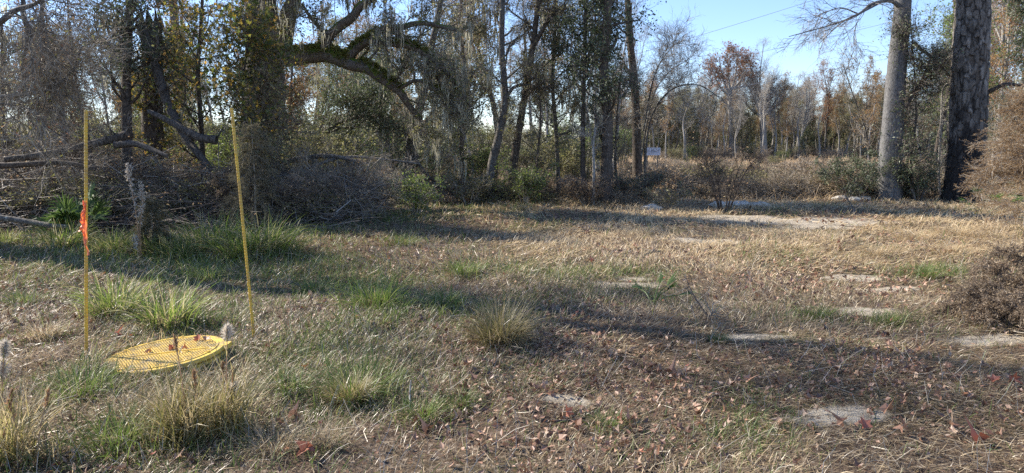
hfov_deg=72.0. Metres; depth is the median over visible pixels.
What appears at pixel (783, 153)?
shrub
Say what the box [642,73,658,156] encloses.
slender tree
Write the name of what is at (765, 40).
bare tree
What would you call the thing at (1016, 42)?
evergreen tree
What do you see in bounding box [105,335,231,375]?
manhole
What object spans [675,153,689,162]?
shrub
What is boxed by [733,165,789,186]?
brush mound
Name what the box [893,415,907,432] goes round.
fallen leaf
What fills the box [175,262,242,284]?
grass clump
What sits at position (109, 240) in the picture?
grass clump
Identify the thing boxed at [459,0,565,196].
tree
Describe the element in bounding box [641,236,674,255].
stick
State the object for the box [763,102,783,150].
oak tree
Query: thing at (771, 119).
bare tree
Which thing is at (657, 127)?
bare tree
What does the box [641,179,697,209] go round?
bush
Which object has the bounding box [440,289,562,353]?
grass tussock
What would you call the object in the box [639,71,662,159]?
slender tree
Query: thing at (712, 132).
bare tree
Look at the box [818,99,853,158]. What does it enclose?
oak tree
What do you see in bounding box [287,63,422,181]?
tree
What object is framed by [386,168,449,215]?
bush
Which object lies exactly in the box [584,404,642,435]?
grass clump
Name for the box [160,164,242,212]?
brush mound
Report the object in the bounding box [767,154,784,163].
shrub
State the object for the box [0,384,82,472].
plume grass
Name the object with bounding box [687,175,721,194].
brush mound
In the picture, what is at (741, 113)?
bare tree
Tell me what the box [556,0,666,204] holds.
tree
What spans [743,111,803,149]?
shrub
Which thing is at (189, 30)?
slender tree
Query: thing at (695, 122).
oak tree
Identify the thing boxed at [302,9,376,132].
oak tree
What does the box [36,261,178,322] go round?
grass clump
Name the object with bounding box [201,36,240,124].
bare tree
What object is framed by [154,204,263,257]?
grass clump
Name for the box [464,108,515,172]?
shrub
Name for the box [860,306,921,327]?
grass clump
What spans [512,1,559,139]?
bare tree
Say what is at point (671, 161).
brush mound
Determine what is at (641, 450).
red leaf litter
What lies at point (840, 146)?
brown shrub
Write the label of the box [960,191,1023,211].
palmetto
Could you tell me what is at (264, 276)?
green grass
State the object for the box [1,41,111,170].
tree
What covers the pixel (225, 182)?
young cypress
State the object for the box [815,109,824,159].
broken tree
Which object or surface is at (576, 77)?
bare tree
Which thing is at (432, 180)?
fallen limb
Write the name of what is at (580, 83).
bare tree
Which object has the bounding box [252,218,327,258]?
grass clump
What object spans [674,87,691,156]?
bare tree
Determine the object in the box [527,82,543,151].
broken tree
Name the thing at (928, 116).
slender tree
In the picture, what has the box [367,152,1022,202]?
field grass
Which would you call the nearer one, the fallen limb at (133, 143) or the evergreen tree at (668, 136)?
the fallen limb at (133, 143)
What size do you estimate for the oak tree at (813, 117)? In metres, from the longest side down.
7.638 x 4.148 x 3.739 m
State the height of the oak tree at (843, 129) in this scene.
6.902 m
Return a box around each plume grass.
[0,337,80,467]
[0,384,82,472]
[93,334,253,454]
[145,321,284,444]
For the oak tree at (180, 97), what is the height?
7.299 m
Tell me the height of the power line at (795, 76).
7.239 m
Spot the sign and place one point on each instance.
(653, 151)
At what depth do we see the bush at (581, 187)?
19.03 m
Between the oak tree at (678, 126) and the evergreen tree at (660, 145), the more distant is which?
the evergreen tree at (660, 145)
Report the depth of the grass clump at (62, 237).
10.91 m
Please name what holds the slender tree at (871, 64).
on the ground at (840, 410)
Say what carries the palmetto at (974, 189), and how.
on the ground at (840, 410)
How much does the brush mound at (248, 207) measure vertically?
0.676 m
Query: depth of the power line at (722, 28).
58.27 m
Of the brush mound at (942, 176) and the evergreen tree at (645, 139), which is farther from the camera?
the evergreen tree at (645, 139)
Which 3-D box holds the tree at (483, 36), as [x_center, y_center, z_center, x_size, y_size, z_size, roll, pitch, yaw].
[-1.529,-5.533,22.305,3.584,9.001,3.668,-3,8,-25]
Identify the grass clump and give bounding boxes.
[0,225,36,246]
[0,284,56,306]
[0,314,83,343]
[0,351,149,411]
[0,373,80,423]
[15,214,102,250]
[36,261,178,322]
[42,391,183,465]
[76,224,132,254]
[85,380,179,424]
[97,229,165,254]
[100,272,234,334]
[119,222,190,260]
[143,230,215,262]
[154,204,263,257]
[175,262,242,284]
[186,218,285,265]
[197,206,315,258]
[214,404,325,465]
[238,356,332,403]
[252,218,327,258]
[265,341,424,414]
[271,272,343,296]
[277,407,377,455]
[321,270,445,314]
[349,279,404,305]
[372,230,425,246]
[378,381,467,432]
[408,282,485,311]
[425,253,490,278]
[430,380,498,415]
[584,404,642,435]
[700,260,744,275]
[706,331,737,343]
[799,305,847,321]
[836,236,908,257]
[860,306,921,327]
[887,224,941,241]
[901,258,956,279]
[911,238,973,254]
[921,216,988,237]
[957,219,1020,239]
[984,237,1023,254]
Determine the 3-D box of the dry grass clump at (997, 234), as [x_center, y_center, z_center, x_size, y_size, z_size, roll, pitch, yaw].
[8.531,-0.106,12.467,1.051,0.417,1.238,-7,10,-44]
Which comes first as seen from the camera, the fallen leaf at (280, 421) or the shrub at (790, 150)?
the fallen leaf at (280, 421)
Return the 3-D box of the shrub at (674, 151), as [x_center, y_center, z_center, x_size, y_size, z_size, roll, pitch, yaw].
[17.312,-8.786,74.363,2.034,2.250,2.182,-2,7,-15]
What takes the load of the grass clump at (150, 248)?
on the ground at (840, 410)
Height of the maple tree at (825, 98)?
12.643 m
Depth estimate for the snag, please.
16.57 m
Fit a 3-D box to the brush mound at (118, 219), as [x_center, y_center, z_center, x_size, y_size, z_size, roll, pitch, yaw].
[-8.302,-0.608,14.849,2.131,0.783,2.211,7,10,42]
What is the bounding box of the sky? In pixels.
[0,0,1023,149]
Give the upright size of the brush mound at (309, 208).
1.088 m
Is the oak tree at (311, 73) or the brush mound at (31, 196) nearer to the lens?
the brush mound at (31, 196)
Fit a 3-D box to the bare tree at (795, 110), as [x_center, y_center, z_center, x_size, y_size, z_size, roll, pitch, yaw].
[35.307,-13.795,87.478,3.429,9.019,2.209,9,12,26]
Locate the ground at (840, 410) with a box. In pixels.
[0,150,1023,472]
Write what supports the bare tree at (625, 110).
on the ground at (840, 410)
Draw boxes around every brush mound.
[0,169,78,210]
[0,171,53,194]
[0,193,27,215]
[17,173,113,224]
[24,206,114,228]
[27,165,114,199]
[41,159,147,210]
[94,209,135,225]
[106,172,195,219]
[136,161,202,186]
[143,162,202,200]
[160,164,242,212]
[217,186,278,212]
[223,166,300,215]
[268,169,366,221]
[294,165,374,219]
[299,190,388,224]
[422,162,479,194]
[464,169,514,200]
[475,176,565,203]
[528,166,568,191]
[541,178,573,199]
[575,166,654,199]
[595,188,647,204]
[613,157,708,196]
[618,161,669,176]
[652,156,687,166]
[656,162,692,175]
[659,160,692,167]
[669,172,733,196]
[676,154,745,183]
[687,169,805,200]
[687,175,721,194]
[715,156,769,175]
[728,164,770,177]
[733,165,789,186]
[754,165,825,198]
[761,160,794,168]
[762,154,838,172]
[763,161,815,183]
[772,170,828,196]
[782,166,833,191]
[799,169,856,195]
[808,155,920,197]
[839,159,937,199]
[905,157,943,199]
[913,169,941,198]
[986,178,1010,196]
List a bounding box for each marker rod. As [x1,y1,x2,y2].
[84,110,87,352]
[230,108,254,337]
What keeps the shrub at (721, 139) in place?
on the ground at (840, 410)
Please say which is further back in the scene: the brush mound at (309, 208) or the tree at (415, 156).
the tree at (415, 156)
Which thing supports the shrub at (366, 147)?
on the ground at (840, 410)
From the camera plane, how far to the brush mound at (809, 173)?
23.48 m
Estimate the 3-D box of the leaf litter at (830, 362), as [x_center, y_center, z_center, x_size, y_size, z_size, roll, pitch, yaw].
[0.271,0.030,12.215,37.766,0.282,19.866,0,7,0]
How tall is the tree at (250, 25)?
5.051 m
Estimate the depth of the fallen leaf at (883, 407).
4.21 m
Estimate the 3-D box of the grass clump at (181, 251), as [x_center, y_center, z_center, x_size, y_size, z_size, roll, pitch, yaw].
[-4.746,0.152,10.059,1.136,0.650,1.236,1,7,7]
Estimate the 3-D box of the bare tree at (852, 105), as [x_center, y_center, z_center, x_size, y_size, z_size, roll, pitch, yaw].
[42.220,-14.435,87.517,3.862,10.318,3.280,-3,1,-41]
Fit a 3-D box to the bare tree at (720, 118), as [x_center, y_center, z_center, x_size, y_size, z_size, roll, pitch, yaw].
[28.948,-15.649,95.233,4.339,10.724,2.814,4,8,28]
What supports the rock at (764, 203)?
on the ground at (840, 410)
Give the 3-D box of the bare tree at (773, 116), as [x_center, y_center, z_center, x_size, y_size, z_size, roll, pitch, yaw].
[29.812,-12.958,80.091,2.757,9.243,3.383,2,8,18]
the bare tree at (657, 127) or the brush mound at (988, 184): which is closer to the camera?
the brush mound at (988, 184)
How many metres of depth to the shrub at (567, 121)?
46.15 m
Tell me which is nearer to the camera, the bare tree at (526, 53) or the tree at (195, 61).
the tree at (195, 61)
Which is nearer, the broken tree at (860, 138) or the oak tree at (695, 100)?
the broken tree at (860, 138)
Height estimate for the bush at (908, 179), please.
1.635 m
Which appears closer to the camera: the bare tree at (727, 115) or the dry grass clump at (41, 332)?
the dry grass clump at (41, 332)
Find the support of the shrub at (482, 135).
on the ground at (840, 410)
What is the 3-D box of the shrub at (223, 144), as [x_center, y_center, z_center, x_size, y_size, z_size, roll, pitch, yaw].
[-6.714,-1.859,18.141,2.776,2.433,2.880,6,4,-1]
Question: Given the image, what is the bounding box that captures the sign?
[646,146,659,166]
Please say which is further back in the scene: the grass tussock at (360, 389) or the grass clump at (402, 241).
the grass clump at (402, 241)
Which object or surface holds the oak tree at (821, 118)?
on the ground at (840, 410)
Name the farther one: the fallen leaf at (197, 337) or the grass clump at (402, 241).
the grass clump at (402, 241)
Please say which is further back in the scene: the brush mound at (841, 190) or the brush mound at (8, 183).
the brush mound at (841, 190)
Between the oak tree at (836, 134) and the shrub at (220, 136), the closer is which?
the shrub at (220, 136)
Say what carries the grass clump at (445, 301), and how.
on the ground at (840, 410)
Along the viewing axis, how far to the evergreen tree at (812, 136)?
86.15 m
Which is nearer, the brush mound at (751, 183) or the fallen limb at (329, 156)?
the fallen limb at (329, 156)
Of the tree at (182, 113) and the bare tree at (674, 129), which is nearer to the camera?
the tree at (182, 113)
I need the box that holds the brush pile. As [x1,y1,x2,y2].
[0,128,421,242]
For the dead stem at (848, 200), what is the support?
on the ground at (840, 410)
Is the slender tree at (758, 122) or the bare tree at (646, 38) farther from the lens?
the slender tree at (758, 122)
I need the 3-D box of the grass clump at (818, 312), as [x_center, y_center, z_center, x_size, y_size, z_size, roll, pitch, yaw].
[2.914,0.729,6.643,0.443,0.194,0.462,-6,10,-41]
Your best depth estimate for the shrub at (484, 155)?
23.02 m
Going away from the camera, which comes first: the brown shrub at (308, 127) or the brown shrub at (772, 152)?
the brown shrub at (308, 127)
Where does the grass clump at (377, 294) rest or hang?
on the ground at (840, 410)
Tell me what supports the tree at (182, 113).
on the ground at (840, 410)
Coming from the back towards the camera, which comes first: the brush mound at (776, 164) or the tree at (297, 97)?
the brush mound at (776, 164)
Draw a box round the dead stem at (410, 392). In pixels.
[409,380,411,412]
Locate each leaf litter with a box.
[0,196,1023,472]
[8,239,1019,467]
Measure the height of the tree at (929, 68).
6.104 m
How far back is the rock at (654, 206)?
18.21 m
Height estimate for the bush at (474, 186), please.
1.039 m
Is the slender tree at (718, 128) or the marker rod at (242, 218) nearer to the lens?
the marker rod at (242, 218)
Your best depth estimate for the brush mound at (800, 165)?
25.06 m
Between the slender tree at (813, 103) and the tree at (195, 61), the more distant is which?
the slender tree at (813, 103)
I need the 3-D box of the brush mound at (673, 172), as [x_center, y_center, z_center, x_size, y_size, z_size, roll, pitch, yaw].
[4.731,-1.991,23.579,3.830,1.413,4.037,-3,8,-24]
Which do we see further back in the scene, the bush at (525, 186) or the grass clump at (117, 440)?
the bush at (525, 186)
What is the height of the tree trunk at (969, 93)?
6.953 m
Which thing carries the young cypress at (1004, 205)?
on the ground at (840, 410)
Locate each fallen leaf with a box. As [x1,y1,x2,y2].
[193,334,201,340]
[269,417,285,425]
[288,400,304,418]
[294,430,315,457]
[416,412,433,433]
[565,404,573,416]
[571,417,581,428]
[610,407,622,423]
[626,400,635,423]
[666,355,682,372]
[744,374,756,382]
[830,411,847,428]
[859,415,872,428]
[879,399,893,413]
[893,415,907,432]
[963,413,989,443]
[987,374,1004,381]
[1009,372,1020,382]
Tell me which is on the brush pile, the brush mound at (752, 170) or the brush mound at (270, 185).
the brush mound at (270, 185)
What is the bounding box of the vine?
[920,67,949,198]
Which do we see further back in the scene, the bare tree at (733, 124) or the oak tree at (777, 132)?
the oak tree at (777, 132)
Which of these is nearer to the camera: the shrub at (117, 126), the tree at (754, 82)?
the shrub at (117, 126)
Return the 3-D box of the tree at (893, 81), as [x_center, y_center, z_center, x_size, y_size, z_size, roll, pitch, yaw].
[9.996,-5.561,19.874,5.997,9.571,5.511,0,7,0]
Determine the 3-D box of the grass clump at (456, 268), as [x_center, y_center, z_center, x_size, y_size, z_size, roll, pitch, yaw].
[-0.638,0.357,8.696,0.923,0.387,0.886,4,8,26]
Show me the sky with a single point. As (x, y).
(719, 14)
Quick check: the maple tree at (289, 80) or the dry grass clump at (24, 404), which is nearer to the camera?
the dry grass clump at (24, 404)
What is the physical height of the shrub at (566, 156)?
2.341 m
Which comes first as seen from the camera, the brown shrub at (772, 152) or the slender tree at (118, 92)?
the slender tree at (118, 92)
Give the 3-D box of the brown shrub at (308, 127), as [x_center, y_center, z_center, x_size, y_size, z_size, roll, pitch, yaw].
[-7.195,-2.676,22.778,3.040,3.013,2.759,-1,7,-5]
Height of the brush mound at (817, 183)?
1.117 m
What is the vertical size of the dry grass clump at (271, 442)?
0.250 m
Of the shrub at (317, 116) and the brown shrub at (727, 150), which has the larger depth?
the brown shrub at (727, 150)
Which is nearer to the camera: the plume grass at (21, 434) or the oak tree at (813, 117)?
the plume grass at (21, 434)
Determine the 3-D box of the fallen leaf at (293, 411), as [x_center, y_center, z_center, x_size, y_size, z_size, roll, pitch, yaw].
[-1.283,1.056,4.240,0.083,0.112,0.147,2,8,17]
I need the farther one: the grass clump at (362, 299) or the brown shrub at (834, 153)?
the brown shrub at (834, 153)
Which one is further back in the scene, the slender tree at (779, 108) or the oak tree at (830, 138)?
the oak tree at (830, 138)
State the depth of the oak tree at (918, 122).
82.20 m
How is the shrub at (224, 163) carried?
on the ground at (840, 410)
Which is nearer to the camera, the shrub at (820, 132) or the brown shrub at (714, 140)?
the brown shrub at (714, 140)
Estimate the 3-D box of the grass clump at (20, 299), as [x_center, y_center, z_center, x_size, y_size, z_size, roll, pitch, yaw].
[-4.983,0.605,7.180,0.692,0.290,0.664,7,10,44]
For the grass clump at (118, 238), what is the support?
on the ground at (840, 410)
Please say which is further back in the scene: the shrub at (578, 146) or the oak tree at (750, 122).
the oak tree at (750, 122)
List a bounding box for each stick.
[540,417,585,422]
[638,278,752,329]
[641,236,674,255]
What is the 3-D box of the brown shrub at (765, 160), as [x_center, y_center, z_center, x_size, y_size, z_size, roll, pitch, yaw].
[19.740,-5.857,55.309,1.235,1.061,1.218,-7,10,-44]
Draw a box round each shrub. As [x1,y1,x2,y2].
[0,90,114,178]
[36,109,140,174]
[67,89,139,147]
[75,123,176,165]
[109,142,209,178]
[132,104,226,166]
[133,108,212,157]
[168,134,234,177]
[173,121,238,163]
[195,116,242,161]
[196,118,240,165]
[205,121,303,170]
[221,106,342,177]
[280,122,384,176]
[288,108,331,165]
[301,107,342,142]
[323,125,377,155]
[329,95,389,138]
[332,126,405,178]
[361,111,428,169]
[376,134,423,175]
[398,120,457,176]
[445,124,512,169]
[445,139,511,186]
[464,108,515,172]
[500,149,523,180]
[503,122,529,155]
[508,131,561,174]
[518,140,547,168]
[520,123,576,164]
[533,130,613,181]
[539,123,625,178]
[542,112,614,169]
[587,125,631,164]
[598,114,647,164]
[642,123,679,156]
[660,149,670,160]
[666,142,686,158]
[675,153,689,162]
[686,141,705,160]
[689,109,728,155]
[702,145,721,160]
[705,131,728,151]
[719,141,739,157]
[735,151,747,161]
[738,145,755,161]
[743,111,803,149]
[755,145,771,160]
[757,156,771,164]
[759,146,778,158]
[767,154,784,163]
[774,149,791,160]
[777,144,801,159]
[789,144,804,159]
[805,118,829,148]
[814,145,831,158]
[815,149,829,159]
[827,146,848,159]
[830,137,856,149]
[841,148,852,159]
[848,142,866,157]
[860,148,873,156]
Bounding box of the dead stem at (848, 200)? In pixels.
[835,186,865,214]
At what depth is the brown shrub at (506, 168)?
32.33 m
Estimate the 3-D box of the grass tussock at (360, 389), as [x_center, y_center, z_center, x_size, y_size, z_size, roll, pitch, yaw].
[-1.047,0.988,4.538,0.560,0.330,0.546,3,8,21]
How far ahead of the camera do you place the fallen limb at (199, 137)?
15.04 m
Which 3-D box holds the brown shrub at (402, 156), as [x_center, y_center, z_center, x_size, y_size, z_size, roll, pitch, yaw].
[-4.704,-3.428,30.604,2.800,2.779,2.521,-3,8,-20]
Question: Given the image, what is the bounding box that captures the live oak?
[224,0,522,173]
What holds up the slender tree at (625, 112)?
on the ground at (840, 410)
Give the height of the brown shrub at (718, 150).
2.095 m
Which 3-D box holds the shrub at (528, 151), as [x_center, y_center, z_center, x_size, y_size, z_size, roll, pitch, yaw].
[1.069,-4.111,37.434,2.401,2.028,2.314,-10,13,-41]
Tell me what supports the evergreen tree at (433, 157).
on the ground at (840, 410)
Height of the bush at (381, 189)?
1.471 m
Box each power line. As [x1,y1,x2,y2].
[557,1,808,76]
[626,7,948,78]
[687,47,936,94]
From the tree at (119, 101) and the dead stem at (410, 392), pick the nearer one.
the dead stem at (410, 392)
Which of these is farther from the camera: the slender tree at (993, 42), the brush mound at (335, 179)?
the slender tree at (993, 42)
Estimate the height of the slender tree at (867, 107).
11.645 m
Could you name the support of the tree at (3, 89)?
on the ground at (840, 410)
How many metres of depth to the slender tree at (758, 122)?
81.58 m
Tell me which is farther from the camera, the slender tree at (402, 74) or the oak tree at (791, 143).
the oak tree at (791, 143)
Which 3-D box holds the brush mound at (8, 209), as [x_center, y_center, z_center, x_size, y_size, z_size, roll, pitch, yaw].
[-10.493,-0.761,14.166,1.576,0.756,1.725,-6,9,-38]
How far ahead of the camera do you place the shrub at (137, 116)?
40.69 m
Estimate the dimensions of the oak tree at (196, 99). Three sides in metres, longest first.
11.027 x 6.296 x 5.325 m
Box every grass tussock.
[307,367,387,410]
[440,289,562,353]
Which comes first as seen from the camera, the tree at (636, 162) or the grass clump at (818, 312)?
the grass clump at (818, 312)
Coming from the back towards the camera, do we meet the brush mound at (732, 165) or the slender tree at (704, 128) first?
the slender tree at (704, 128)
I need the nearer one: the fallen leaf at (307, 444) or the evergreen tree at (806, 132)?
the fallen leaf at (307, 444)
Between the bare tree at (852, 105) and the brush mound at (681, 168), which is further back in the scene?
the bare tree at (852, 105)
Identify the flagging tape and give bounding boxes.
[79,201,88,254]
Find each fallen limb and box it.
[0,148,117,215]
[0,215,68,241]
[3,101,146,178]
[113,138,168,174]
[136,21,226,178]
[146,109,230,155]
[274,125,363,174]
[306,142,423,178]
[419,169,470,202]
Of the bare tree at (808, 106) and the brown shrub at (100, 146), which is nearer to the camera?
the brown shrub at (100, 146)
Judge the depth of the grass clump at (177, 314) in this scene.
6.16 m
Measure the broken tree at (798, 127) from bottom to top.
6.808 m
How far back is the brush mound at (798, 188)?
22.14 m
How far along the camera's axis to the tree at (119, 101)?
15.19 m
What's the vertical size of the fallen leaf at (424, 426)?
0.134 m
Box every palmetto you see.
[29,179,110,237]
[631,271,697,304]
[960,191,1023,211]
[972,182,1021,205]
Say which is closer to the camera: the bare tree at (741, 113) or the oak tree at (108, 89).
the oak tree at (108, 89)
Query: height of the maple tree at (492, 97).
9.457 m
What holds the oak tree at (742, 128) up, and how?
on the ground at (840, 410)
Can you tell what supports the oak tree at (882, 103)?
on the ground at (840, 410)
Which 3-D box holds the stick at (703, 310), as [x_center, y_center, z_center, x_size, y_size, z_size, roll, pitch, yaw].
[1.687,0.611,6.544,1.042,0.480,0.625,3,8,24]
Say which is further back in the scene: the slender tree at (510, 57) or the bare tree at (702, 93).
the bare tree at (702, 93)
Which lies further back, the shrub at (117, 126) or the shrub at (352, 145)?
the shrub at (117, 126)
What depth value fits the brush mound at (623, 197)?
19.88 m
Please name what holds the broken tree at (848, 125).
on the ground at (840, 410)
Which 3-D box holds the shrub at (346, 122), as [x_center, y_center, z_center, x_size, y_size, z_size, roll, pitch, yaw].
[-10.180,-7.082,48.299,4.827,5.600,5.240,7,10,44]
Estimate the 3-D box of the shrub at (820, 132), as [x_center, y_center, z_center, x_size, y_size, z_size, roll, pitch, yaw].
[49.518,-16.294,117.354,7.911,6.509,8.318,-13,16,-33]
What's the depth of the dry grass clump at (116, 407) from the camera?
4.16 m
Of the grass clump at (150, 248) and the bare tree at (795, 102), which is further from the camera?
the bare tree at (795, 102)
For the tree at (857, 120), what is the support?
on the ground at (840, 410)
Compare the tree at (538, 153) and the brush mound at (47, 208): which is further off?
the tree at (538, 153)
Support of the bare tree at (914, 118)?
on the ground at (840, 410)
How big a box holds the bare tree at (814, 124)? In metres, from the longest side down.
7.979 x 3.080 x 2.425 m
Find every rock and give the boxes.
[640,204,662,209]
[708,201,729,206]
[732,200,748,206]
[754,201,769,206]
[831,195,848,199]
[849,197,860,200]
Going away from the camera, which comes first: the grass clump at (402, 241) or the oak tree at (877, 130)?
the grass clump at (402, 241)
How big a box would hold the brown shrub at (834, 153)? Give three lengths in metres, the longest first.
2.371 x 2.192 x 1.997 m
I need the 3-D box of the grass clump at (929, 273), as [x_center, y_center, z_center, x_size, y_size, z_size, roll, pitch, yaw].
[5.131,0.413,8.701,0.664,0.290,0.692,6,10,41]
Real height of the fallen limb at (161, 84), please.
3.782 m
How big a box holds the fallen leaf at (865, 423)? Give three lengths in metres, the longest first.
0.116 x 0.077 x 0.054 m
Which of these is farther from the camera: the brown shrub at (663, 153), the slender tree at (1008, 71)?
the brown shrub at (663, 153)
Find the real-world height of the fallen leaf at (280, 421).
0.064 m
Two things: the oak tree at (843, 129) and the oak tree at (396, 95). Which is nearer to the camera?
the oak tree at (396, 95)
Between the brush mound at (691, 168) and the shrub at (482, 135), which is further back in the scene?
the shrub at (482, 135)
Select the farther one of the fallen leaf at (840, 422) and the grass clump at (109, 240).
the grass clump at (109, 240)
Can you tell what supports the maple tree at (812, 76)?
on the ground at (840, 410)
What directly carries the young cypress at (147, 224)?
on the ground at (840, 410)
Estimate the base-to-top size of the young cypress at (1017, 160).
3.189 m
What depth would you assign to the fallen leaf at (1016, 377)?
4.64 m
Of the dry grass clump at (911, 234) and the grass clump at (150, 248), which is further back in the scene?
the dry grass clump at (911, 234)
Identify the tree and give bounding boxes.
[0,0,102,161]
[0,0,153,206]
[0,5,70,171]
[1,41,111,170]
[3,20,86,147]
[6,0,53,113]
[8,0,135,170]
[14,29,95,115]
[62,16,116,126]
[69,0,193,170]
[84,38,137,125]
[106,29,170,101]
[107,38,137,130]
[120,0,281,174]
[137,0,203,154]
[140,2,227,149]
[162,0,210,104]
[170,1,184,148]
[185,62,218,115]
[186,26,218,121]
[188,0,307,158]
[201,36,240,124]
[215,49,321,179]
[224,0,244,107]
[283,67,304,113]
[284,35,321,144]
[285,62,331,116]
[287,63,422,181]
[300,1,336,119]
[300,36,325,115]
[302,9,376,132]
[333,1,376,150]
[333,42,441,181]
[353,0,486,202]
[374,67,412,160]
[387,16,418,142]
[402,50,466,174]
[405,0,512,186]
[415,37,485,143]
[419,0,482,174]
[450,0,500,178]
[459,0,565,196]
[479,0,583,184]
[495,39,520,157]
[496,0,615,197]
[496,37,587,184]
[505,95,517,143]
[510,0,542,143]
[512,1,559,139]
[516,58,566,137]
[524,1,575,135]
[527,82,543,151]
[533,0,641,202]
[539,67,560,161]
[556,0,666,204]
[556,12,596,171]
[561,4,598,123]
[562,101,619,204]
[569,3,599,170]
[578,53,657,191]
[596,6,767,179]
[598,0,663,166]
[612,0,646,181]
[613,52,630,124]
[620,81,630,155]
[627,93,663,142]
[629,96,665,145]
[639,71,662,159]
[641,123,655,154]
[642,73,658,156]
[650,82,661,113]
[651,99,668,158]
[651,127,664,156]
[653,99,676,152]
[654,131,669,155]
[657,86,676,159]
[659,99,682,156]
[663,85,699,158]
[669,93,707,159]
[669,94,680,158]
[670,85,711,158]
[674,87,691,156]
[676,87,721,144]
[681,97,696,157]
[687,122,700,154]
[691,80,711,146]
[692,77,712,156]
[695,106,708,144]
[698,38,765,158]
[699,96,716,145]
[701,99,717,146]
[705,88,748,144]
[706,104,717,155]
[714,83,727,157]
[714,104,725,151]
[719,112,728,156]
[720,87,739,153]
[722,77,738,147]
[724,95,754,156]
[727,96,738,156]
[728,63,795,153]
[730,88,747,155]
[731,104,758,159]
[736,108,759,156]
[741,119,758,155]
[741,125,754,157]
[744,36,775,130]
[747,104,777,145]
[753,91,766,158]
[756,62,781,153]
[756,84,777,132]
[759,128,774,155]
[763,72,782,154]
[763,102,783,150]
[765,0,911,201]
[765,83,784,157]
[771,77,791,155]
[773,70,796,147]
[776,96,802,145]
[778,84,813,148]
[780,96,794,157]
[782,88,807,160]
[783,79,805,146]
[785,74,803,157]
[787,93,807,147]
[793,70,821,157]
[793,104,804,156]
[794,78,806,131]
[796,102,821,146]
[796,130,809,157]
[797,83,818,150]
[798,100,829,150]
[802,69,820,140]
[803,76,822,155]
[805,119,822,156]
[813,56,839,150]
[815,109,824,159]
[816,93,837,149]
[817,127,830,152]
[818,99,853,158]
[820,85,838,147]
[820,91,864,149]
[824,96,858,156]
[827,42,883,163]
[829,81,848,156]
[830,86,846,157]
[832,105,867,157]
[835,97,868,153]
[837,70,852,94]
[844,101,856,153]
[846,94,864,152]
[847,81,862,155]
[850,85,884,157]
[854,118,862,157]
[857,69,875,143]
[858,54,885,155]
[861,120,876,150]
[862,67,885,159]
[870,1,996,199]
[871,83,884,157]
[871,89,920,144]
[872,0,1014,167]
[904,100,925,143]
[905,81,924,160]
[914,12,993,171]
[919,90,936,133]
[919,104,939,147]
[920,92,939,150]
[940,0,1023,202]
[987,0,1023,179]
[988,0,1020,103]
[988,0,1023,179]
[988,2,1018,116]
[989,4,1000,87]
[989,5,1022,166]
[991,0,1018,177]
[1005,0,1023,177]
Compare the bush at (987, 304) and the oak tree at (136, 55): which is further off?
the oak tree at (136, 55)
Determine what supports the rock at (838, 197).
on the ground at (840, 410)
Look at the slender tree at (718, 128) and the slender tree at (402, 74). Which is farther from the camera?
the slender tree at (718, 128)
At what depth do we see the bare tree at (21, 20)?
46.55 m
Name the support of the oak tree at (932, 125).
on the ground at (840, 410)
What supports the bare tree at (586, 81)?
on the ground at (840, 410)
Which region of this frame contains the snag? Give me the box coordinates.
[110,7,199,177]
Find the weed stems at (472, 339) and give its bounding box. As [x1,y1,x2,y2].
[0,227,1022,472]
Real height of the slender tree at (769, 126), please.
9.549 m
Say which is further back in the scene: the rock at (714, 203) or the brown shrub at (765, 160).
the brown shrub at (765, 160)
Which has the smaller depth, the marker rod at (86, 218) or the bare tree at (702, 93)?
the marker rod at (86, 218)
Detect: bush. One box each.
[242,168,358,221]
[281,142,405,204]
[342,164,402,213]
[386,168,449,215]
[441,170,494,204]
[493,158,558,203]
[551,170,618,205]
[595,166,671,200]
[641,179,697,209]
[679,130,771,211]
[810,146,901,197]
[892,150,942,200]
[921,229,1023,337]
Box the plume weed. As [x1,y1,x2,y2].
[124,162,147,259]
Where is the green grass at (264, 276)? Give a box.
[0,196,1023,472]
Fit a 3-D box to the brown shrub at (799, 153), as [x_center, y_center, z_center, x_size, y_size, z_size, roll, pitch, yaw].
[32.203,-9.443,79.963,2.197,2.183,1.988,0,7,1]
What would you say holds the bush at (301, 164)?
on the ground at (840, 410)
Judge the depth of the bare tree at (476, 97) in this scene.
38.22 m
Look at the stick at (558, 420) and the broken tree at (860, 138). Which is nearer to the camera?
the stick at (558, 420)
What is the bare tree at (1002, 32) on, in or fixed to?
on the ground at (840, 410)
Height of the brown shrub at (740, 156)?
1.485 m
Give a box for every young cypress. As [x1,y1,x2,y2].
[124,195,180,257]
[195,170,240,227]
[207,123,299,230]
[951,74,1023,233]
[959,51,1023,194]
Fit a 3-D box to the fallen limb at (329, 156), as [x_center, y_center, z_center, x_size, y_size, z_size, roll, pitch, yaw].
[-4.351,-1.847,16.131,1.563,1.620,2.147,-6,9,-40]
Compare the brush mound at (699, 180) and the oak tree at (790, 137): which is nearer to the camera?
the brush mound at (699, 180)
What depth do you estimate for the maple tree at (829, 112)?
84.98 m

